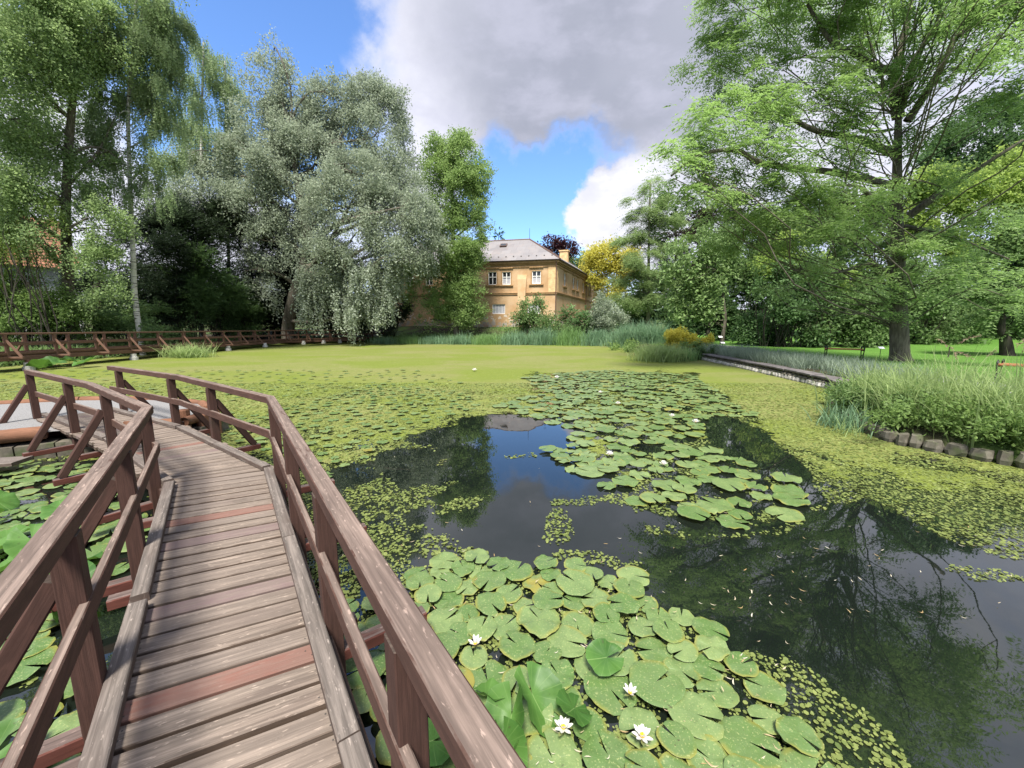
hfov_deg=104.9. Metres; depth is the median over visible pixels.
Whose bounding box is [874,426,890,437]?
edging stone
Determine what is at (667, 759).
lily pad
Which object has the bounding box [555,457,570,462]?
lily pad
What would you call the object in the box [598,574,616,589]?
lily pad
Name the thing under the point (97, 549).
lily pad
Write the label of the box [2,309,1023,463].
ground
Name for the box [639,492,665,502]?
lily pad
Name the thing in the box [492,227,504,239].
slim fir
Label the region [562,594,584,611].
lily pad
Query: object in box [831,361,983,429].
reed clump
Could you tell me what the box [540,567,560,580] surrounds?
lily pad
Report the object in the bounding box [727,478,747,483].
lily pad
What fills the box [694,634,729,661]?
lily pad
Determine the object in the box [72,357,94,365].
spatterdock leaf
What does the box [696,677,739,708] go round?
lily pad
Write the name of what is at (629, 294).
wood
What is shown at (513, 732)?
spatterdock leaf
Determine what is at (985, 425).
herb clump
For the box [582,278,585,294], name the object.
window
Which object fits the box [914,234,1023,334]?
garden shrub
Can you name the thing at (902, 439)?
edging stone
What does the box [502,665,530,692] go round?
lily pad
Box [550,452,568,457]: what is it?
lily pad
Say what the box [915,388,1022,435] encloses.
herb clump
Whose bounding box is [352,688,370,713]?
lily pad
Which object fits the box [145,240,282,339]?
yew tree
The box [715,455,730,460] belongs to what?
lily pad
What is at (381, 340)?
reed clump
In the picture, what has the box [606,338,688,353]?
ground cover shrub
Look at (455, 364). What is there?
duckweed carpet
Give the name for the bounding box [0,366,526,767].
boardwalk
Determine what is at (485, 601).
lily pad
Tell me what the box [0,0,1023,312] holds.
sky
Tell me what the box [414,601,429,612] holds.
lily pad
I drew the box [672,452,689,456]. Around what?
lily pad
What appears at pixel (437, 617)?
lily pad
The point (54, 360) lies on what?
spatterdock leaf
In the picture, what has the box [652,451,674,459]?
lily pad
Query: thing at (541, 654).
lily pad
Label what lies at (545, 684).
spatterdock leaf
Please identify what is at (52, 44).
broadleaf tree
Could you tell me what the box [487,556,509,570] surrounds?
lily pad
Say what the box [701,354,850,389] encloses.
stone wall
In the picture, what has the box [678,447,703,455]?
lily pad
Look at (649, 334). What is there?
weeping grass
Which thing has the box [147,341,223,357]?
water grass
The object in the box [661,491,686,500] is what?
lily pad
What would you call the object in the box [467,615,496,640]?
lily pad
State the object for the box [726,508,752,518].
lily pad
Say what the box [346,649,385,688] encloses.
lily pad
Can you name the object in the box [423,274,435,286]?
window
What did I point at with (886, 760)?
duckweed
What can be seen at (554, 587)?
lily pad
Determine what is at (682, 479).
lily pad
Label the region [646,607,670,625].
lily pad
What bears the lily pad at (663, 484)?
on the water
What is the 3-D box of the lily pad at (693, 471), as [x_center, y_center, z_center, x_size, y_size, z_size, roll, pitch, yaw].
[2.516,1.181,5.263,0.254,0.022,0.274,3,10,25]
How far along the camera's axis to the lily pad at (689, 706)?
1.98 m
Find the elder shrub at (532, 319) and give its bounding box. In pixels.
[497,291,581,335]
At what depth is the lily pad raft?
8.78 m
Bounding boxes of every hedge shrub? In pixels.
[35,314,265,345]
[56,288,182,344]
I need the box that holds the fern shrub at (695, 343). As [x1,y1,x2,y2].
[677,338,710,350]
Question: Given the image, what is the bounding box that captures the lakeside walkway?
[0,329,390,370]
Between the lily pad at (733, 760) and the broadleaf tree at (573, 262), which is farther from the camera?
the broadleaf tree at (573, 262)
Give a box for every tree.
[0,0,199,347]
[41,181,299,338]
[50,0,215,354]
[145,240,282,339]
[160,34,237,336]
[193,48,255,333]
[231,247,414,338]
[400,124,498,336]
[569,248,590,272]
[575,234,646,307]
[601,174,690,326]
[635,0,1023,360]
[651,221,754,343]
[720,181,930,335]
[882,139,1023,331]
[903,86,1023,310]
[952,268,1023,355]
[972,203,1023,339]
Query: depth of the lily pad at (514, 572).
3.13 m
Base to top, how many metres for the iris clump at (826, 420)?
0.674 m
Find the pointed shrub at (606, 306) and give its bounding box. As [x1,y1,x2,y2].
[585,290,631,332]
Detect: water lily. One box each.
[468,634,481,649]
[554,715,572,735]
[623,683,636,699]
[632,724,652,745]
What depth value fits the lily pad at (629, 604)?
2.74 m
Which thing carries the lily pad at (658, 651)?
on the water
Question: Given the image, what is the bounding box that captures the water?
[0,345,1023,767]
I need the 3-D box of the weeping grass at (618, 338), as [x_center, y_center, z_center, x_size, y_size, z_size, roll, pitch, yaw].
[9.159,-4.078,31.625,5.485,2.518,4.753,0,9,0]
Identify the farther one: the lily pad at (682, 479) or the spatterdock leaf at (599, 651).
the lily pad at (682, 479)
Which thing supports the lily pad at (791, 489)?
on the water
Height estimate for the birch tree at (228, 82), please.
25.016 m
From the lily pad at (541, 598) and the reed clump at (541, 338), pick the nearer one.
the lily pad at (541, 598)
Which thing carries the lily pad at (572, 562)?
on the water
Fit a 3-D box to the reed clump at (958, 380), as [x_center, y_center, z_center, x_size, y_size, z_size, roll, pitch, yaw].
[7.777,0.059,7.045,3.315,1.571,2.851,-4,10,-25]
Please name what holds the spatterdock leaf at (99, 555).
in the water
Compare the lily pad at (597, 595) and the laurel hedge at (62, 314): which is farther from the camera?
the laurel hedge at (62, 314)
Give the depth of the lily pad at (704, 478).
5.05 m
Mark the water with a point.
(938, 683)
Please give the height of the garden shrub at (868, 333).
6.542 m
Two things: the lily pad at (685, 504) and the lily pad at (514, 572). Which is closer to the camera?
the lily pad at (514, 572)
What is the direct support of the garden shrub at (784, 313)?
on the lawn at (916, 347)
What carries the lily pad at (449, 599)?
on the water
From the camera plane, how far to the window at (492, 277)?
45.39 m
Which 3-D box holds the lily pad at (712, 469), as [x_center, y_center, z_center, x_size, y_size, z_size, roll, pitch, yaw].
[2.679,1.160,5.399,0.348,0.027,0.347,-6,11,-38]
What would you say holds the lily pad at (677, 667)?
on the water
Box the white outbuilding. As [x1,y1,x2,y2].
[0,217,85,337]
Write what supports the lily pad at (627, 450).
on the water
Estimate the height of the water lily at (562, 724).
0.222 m
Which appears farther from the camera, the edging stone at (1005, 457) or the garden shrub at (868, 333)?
the garden shrub at (868, 333)
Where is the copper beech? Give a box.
[537,231,582,260]
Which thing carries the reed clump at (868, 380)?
on the ground at (937, 435)
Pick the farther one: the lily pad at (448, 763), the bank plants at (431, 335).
the bank plants at (431, 335)
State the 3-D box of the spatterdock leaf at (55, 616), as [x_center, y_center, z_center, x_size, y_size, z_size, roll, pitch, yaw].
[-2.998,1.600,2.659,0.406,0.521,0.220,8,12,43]
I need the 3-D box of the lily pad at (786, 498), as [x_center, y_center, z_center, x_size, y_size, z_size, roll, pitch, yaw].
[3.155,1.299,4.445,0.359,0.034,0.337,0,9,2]
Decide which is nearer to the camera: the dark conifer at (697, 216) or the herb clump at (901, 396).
the herb clump at (901, 396)
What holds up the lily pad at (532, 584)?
on the water
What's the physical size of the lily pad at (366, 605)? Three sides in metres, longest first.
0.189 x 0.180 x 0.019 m
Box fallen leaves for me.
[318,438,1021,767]
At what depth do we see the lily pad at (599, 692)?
2.13 m
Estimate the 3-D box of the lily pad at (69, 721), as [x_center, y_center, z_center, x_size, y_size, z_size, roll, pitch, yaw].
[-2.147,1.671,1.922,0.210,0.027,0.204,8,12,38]
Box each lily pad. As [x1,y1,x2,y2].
[0,509,20,516]
[0,517,8,523]
[0,520,20,528]
[0,526,11,530]
[0,698,25,720]
[5,512,27,518]
[6,645,57,686]
[9,521,29,526]
[9,702,63,736]
[22,636,55,659]
[24,513,39,519]
[29,504,48,512]
[35,629,50,638]
[39,620,59,631]
[45,710,79,739]
[46,613,58,620]
[46,753,81,767]
[64,678,73,698]
[85,543,107,559]
[88,532,103,541]
[89,559,98,565]
[94,523,117,535]
[96,536,111,544]
[97,519,118,527]
[110,504,119,509]
[111,562,129,575]
[121,536,147,551]
[339,463,349,466]
[344,621,365,638]
[346,597,358,609]
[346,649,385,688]
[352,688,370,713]
[362,596,373,609]
[363,447,375,450]
[364,614,380,629]
[370,705,376,721]
[373,643,384,650]
[375,730,390,765]
[403,566,427,579]
[406,571,433,590]
[414,583,441,602]
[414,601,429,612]
[427,606,463,633]
[429,551,460,568]
[430,566,450,578]
[434,572,461,591]
[434,591,463,607]
[436,632,459,658]
[437,737,455,767]
[446,622,472,645]
[451,559,474,576]
[456,578,478,594]
[456,603,479,621]
[459,644,487,669]
[459,667,474,686]
[464,548,488,562]
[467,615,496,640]
[469,563,491,578]
[469,660,506,691]
[472,570,505,591]
[475,592,506,616]
[478,695,486,704]
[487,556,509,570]
[493,613,520,639]
[496,583,522,603]
[498,630,535,660]
[501,560,532,580]
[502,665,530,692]
[511,688,553,736]
[512,597,532,612]
[516,604,559,638]
[522,574,549,592]
[527,727,581,767]
[527,754,532,767]
[532,589,563,609]
[532,640,561,664]
[533,554,557,569]
[539,445,556,450]
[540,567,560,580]
[541,582,563,597]
[542,659,573,689]
[547,625,586,657]
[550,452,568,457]
[553,447,567,452]
[553,686,583,719]
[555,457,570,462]
[556,568,594,595]
[561,610,593,636]
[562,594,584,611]
[564,557,585,570]
[565,465,583,472]
[566,443,580,446]
[566,456,582,460]
[567,449,581,454]
[572,706,606,741]
[574,654,599,679]
[575,439,595,446]
[575,461,590,466]
[575,466,604,476]
[578,455,595,461]
[579,450,596,456]
[581,587,610,607]
[582,728,634,767]
[583,669,636,715]
[584,566,602,578]
[588,460,607,466]
[592,619,628,646]
[593,602,619,622]
[597,465,618,471]
[597,481,615,489]
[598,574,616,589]
[602,457,625,466]
[606,442,628,448]
[607,591,639,613]
[608,641,637,675]
[612,452,628,455]
[612,475,638,486]
[613,455,635,464]
[613,577,644,597]
[616,565,649,585]
[619,707,659,749]
[621,448,637,452]
[624,496,647,505]
[625,748,662,767]
[628,617,656,636]
[629,461,646,466]
[629,470,650,479]
[629,660,685,707]
[632,452,646,455]
[634,636,672,662]
[636,458,653,463]
[636,596,657,612]
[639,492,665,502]
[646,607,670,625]
[648,466,664,472]
[651,479,676,491]
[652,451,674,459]
[652,460,667,466]
[653,618,684,643]
[656,720,696,758]
[659,466,673,471]
[659,751,695,767]
[661,446,675,450]
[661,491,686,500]
[663,656,700,687]
[667,639,697,661]
[667,691,723,740]
[668,607,694,625]
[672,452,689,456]
[672,483,697,493]
[675,460,697,467]
[675,475,701,485]
[677,502,691,506]
[677,505,710,520]
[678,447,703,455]
[686,734,727,767]
[690,468,710,475]
[691,460,709,465]
[692,501,717,514]
[692,616,729,640]
[692,651,724,680]
[694,463,720,472]
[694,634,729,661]
[695,455,719,461]
[696,496,734,512]
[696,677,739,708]
[697,474,718,482]
[712,478,746,490]
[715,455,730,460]
[716,514,749,529]
[718,466,737,472]
[718,715,780,767]
[723,753,763,767]
[724,651,758,676]
[726,496,751,507]
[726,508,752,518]
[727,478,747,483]
[730,457,745,460]
[734,469,760,478]
[735,460,756,466]
[743,670,785,704]
[745,481,767,490]
[747,704,781,734]
[749,490,772,500]
[765,506,804,521]
[770,472,801,482]
[770,484,808,498]
[772,492,810,506]
[776,716,824,757]
[779,747,834,767]
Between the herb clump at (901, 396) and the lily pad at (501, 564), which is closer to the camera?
the lily pad at (501, 564)
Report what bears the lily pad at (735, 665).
on the water
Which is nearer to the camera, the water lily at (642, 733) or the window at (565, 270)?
the water lily at (642, 733)
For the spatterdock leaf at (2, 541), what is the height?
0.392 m
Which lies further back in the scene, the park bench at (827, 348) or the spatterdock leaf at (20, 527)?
the park bench at (827, 348)
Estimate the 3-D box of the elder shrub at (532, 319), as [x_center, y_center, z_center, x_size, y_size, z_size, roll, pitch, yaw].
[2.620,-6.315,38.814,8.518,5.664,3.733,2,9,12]
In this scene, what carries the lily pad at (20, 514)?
on the water
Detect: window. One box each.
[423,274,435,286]
[485,267,498,286]
[492,304,504,313]
[499,267,512,286]
[529,266,543,285]
[563,269,567,288]
[572,273,575,291]
[576,275,579,292]
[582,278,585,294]
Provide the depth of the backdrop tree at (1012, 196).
29.45 m
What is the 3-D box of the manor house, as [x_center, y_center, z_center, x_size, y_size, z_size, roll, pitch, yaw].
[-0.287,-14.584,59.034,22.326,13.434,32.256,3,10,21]
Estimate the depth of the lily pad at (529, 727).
1.98 m
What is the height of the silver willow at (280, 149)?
26.824 m
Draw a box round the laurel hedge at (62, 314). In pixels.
[0,262,103,346]
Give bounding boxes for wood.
[82,276,954,322]
[663,254,770,340]
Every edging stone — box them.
[864,424,880,434]
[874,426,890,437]
[879,430,898,442]
[895,433,909,446]
[908,433,923,448]
[922,439,944,452]
[944,442,969,456]
[968,448,994,461]
[996,450,1013,465]
[1014,451,1023,468]
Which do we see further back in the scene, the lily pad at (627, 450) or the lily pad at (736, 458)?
the lily pad at (627, 450)
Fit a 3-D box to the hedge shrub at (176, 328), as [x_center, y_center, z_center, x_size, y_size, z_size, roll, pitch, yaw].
[-25.522,-3.645,29.741,8.143,3.122,15.564,0,9,0]
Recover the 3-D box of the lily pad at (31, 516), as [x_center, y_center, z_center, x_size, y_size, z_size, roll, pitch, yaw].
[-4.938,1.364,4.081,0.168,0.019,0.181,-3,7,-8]
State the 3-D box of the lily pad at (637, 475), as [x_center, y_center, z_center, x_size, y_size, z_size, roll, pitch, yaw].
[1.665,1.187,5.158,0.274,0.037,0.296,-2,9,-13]
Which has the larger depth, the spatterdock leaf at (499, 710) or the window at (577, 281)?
the window at (577, 281)
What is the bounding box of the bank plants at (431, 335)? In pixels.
[373,332,475,339]
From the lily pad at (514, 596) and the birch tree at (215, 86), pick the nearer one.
the lily pad at (514, 596)
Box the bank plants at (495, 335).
[470,333,533,339]
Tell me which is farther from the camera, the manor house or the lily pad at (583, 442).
the manor house
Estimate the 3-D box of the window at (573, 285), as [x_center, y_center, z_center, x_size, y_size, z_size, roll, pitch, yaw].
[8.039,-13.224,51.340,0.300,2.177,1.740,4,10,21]
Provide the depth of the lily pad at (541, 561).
3.25 m
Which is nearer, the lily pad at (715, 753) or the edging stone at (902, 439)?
the lily pad at (715, 753)
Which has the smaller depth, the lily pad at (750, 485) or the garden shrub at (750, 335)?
the lily pad at (750, 485)
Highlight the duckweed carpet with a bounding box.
[0,342,1023,503]
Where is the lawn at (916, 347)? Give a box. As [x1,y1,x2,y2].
[640,328,1023,394]
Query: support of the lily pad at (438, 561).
on the water
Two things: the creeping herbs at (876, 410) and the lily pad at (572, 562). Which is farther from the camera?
the creeping herbs at (876, 410)
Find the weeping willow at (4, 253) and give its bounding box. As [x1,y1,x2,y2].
[0,190,71,348]
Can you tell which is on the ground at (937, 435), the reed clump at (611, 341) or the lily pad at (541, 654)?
the reed clump at (611, 341)
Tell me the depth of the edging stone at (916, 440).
6.32 m
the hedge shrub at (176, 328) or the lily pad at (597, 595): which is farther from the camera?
the hedge shrub at (176, 328)
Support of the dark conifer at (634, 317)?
on the ground at (937, 435)
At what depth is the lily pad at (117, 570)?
3.20 m
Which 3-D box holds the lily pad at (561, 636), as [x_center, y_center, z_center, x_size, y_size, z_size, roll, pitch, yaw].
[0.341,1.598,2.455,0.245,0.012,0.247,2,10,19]
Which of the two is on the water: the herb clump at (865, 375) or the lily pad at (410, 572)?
the lily pad at (410, 572)
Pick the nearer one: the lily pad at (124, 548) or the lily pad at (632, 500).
the lily pad at (124, 548)
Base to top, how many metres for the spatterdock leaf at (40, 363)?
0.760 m
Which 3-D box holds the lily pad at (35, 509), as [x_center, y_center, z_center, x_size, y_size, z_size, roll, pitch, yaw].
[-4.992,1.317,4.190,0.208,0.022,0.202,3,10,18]
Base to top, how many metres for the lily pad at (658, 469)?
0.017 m
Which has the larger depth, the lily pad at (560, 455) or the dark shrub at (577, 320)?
the dark shrub at (577, 320)
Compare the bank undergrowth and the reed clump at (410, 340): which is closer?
the bank undergrowth
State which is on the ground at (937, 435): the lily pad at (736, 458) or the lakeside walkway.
the lakeside walkway
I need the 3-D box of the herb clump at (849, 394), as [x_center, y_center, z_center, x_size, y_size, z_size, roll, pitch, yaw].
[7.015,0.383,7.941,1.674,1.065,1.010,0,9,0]
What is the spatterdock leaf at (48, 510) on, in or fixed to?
in the water
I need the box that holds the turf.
[765,345,1023,381]
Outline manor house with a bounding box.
[393,230,598,326]
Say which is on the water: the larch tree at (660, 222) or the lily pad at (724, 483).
the lily pad at (724, 483)
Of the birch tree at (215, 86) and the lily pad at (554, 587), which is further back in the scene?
the birch tree at (215, 86)
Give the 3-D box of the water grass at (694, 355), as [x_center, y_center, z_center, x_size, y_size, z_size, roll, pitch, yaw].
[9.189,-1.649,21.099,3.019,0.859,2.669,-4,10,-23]
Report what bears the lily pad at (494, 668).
on the water
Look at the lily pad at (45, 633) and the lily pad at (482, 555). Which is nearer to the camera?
the lily pad at (45, 633)
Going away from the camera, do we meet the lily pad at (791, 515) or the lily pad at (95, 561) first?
the lily pad at (95, 561)
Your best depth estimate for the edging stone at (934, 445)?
6.15 m
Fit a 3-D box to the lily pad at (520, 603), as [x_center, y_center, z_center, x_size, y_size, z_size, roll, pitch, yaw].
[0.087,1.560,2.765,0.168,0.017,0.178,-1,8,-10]
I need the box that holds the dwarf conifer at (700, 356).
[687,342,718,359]
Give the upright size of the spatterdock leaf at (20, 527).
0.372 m
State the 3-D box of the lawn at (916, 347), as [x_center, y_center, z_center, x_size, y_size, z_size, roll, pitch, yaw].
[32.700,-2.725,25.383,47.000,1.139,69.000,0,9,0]
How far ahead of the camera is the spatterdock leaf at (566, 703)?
1.96 m
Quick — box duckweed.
[0,382,1023,767]
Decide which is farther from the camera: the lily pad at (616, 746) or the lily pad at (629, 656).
the lily pad at (629, 656)
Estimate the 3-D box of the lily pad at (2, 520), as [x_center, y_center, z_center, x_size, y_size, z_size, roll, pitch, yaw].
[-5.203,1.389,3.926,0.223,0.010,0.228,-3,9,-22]
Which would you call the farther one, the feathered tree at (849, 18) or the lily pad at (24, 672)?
the feathered tree at (849, 18)
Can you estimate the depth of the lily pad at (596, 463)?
5.59 m
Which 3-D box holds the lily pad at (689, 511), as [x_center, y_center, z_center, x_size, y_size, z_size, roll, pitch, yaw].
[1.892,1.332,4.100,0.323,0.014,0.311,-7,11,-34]
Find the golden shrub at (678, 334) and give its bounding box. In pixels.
[663,324,714,348]
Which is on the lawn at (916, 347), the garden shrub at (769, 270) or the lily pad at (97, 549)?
the garden shrub at (769, 270)
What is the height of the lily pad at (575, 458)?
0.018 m
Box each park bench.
[824,345,864,358]
[994,359,1023,380]
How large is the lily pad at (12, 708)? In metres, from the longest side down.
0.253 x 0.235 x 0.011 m
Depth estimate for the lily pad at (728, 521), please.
3.96 m
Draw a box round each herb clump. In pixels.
[818,378,882,416]
[836,360,920,389]
[861,387,958,436]
[862,372,946,426]
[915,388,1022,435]
[943,396,1023,447]
[996,407,1023,445]
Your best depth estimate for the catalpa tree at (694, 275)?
29.77 m
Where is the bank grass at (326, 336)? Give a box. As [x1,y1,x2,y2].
[295,326,621,341]
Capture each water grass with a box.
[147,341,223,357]
[626,341,703,362]
[677,348,702,361]
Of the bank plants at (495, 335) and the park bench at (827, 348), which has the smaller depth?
the park bench at (827, 348)
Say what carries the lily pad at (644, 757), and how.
on the water
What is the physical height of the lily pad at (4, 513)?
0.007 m
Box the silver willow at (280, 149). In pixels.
[151,23,453,345]
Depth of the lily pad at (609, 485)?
4.84 m
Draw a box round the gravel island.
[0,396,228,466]
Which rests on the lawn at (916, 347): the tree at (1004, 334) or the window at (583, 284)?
the tree at (1004, 334)
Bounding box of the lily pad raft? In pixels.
[0,369,759,511]
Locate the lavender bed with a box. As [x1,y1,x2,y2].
[700,341,946,379]
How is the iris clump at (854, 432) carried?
in the water
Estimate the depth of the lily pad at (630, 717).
1.96 m
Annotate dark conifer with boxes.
[588,185,705,334]
[660,175,749,335]
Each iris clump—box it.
[799,398,882,437]
[805,414,878,438]
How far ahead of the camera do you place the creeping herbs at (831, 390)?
9.55 m
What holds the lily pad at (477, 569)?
on the water
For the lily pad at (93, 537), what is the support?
on the water
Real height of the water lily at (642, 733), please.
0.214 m
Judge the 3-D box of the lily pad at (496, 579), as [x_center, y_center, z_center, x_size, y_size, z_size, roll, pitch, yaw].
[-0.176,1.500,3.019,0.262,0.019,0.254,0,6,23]
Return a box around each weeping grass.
[605,320,649,347]
[606,316,689,344]
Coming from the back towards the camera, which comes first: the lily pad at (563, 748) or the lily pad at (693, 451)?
the lily pad at (693, 451)
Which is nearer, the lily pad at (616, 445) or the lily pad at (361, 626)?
the lily pad at (361, 626)
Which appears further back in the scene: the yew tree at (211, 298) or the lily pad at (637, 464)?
the yew tree at (211, 298)
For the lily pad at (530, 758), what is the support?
on the water
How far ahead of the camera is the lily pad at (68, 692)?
2.12 m
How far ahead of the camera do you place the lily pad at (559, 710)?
2.05 m
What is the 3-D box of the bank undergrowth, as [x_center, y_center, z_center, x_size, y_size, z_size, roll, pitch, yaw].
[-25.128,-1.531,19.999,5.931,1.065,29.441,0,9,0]
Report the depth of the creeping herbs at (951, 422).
6.09 m
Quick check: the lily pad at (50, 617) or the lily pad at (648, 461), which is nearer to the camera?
the lily pad at (50, 617)
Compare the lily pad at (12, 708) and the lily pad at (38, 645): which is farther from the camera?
the lily pad at (38, 645)
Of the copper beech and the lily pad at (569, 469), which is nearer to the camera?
the lily pad at (569, 469)
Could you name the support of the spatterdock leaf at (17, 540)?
in the water
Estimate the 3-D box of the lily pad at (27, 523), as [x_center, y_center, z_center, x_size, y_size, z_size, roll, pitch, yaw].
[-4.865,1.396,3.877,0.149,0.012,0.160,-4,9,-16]
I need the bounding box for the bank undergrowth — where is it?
[0,338,242,366]
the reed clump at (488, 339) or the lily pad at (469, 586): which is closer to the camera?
the lily pad at (469, 586)
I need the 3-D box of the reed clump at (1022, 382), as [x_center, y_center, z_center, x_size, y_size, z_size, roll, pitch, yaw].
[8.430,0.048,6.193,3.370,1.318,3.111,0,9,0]
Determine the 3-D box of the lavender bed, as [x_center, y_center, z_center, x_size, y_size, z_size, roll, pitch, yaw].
[11.600,-1.296,17.316,3.253,0.594,14.030,1,9,6]
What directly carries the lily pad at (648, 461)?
on the water
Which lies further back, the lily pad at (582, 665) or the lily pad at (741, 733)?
the lily pad at (582, 665)
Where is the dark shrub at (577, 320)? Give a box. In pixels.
[552,303,615,333]
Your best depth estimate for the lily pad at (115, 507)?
4.19 m
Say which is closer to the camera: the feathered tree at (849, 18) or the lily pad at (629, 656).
the lily pad at (629, 656)
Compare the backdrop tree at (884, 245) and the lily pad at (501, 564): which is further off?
the backdrop tree at (884, 245)
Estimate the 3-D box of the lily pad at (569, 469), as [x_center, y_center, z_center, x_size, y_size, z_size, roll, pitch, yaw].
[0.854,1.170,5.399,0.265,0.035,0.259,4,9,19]
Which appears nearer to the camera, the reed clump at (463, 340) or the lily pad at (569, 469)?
the lily pad at (569, 469)
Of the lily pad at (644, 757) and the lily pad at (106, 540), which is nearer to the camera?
the lily pad at (644, 757)
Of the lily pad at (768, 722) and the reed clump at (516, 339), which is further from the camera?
the reed clump at (516, 339)
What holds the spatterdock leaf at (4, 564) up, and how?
in the water
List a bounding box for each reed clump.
[363,336,396,343]
[390,334,421,343]
[417,333,448,344]
[438,331,475,344]
[470,331,506,344]
[492,328,539,344]
[521,325,561,345]
[548,324,593,345]
[570,327,615,346]
[599,328,619,346]
[806,355,952,418]
[827,345,1023,416]
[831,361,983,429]
[875,362,1023,448]
[930,350,1023,404]
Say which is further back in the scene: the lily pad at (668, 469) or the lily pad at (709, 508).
the lily pad at (668, 469)
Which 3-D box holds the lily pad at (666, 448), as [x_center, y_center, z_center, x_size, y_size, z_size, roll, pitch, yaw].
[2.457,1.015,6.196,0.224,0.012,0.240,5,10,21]
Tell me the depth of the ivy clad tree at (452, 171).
37.85 m
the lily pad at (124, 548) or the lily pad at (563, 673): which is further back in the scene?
the lily pad at (124, 548)
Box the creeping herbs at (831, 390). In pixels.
[821,375,861,401]
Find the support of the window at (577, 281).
in the manor house
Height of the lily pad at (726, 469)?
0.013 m
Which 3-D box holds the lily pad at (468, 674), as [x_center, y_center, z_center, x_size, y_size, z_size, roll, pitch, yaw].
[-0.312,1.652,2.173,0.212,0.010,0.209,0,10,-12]
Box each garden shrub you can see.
[726,300,816,345]
[745,247,853,347]
[746,228,867,346]
[799,262,922,347]
[885,252,1021,345]
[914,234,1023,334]
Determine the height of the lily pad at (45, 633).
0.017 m
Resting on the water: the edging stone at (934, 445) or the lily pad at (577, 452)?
the lily pad at (577, 452)
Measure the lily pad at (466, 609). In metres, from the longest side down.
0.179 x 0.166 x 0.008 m
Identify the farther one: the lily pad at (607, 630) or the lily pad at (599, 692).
the lily pad at (607, 630)
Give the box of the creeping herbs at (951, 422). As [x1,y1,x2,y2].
[908,407,1023,450]
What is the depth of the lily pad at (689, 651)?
2.37 m
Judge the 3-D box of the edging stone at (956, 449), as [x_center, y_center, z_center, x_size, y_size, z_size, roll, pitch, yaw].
[6.789,1.015,6.011,0.249,0.206,0.253,-5,10,-29]
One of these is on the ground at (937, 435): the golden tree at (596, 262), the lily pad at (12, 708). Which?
the golden tree at (596, 262)
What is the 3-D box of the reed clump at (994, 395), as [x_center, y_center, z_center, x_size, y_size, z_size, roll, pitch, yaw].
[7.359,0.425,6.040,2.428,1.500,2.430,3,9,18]
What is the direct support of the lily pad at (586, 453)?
on the water
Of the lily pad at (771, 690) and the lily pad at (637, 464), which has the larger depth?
the lily pad at (637, 464)
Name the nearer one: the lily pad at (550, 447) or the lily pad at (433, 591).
the lily pad at (433, 591)
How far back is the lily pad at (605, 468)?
5.34 m
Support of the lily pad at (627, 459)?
on the water
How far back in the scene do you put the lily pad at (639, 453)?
5.99 m
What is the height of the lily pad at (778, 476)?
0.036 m
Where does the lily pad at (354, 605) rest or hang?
on the water
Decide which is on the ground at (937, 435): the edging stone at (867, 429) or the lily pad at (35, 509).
the edging stone at (867, 429)
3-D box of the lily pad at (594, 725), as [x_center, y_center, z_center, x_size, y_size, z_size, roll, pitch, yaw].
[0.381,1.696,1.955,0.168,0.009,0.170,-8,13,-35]
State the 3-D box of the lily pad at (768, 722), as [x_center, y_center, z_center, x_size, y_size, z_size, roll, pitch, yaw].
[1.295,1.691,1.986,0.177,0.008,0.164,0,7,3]
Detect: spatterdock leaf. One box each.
[0,490,19,510]
[0,524,29,538]
[0,536,6,548]
[0,549,21,571]
[0,717,20,758]
[3,523,42,558]
[25,359,52,368]
[40,495,67,519]
[41,356,67,368]
[49,560,95,577]
[51,610,57,622]
[54,356,79,366]
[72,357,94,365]
[87,551,102,558]
[428,717,449,765]
[474,678,503,700]
[485,681,523,748]
[495,716,527,766]
[514,661,561,737]
[556,688,591,726]
[586,638,623,675]
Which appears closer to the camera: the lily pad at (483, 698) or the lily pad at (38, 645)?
the lily pad at (483, 698)
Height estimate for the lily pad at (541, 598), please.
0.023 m
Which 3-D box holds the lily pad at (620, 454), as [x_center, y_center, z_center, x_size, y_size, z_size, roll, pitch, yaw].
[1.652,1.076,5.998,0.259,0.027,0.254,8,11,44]
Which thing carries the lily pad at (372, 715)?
on the water
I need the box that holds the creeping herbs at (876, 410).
[855,400,929,430]
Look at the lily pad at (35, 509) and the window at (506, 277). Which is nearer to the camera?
the lily pad at (35, 509)
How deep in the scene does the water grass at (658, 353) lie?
20.23 m
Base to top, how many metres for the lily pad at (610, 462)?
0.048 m
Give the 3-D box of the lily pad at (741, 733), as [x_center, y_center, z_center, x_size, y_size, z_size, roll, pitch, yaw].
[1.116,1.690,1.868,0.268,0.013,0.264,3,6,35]
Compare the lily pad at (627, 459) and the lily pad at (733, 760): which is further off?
the lily pad at (627, 459)
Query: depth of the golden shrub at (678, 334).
25.09 m
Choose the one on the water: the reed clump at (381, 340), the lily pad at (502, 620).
the lily pad at (502, 620)
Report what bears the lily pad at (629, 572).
on the water
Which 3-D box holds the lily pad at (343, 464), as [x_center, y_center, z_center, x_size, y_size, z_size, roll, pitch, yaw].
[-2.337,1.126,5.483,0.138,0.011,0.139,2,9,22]
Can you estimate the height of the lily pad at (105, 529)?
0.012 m
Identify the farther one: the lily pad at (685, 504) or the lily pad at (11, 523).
the lily pad at (685, 504)

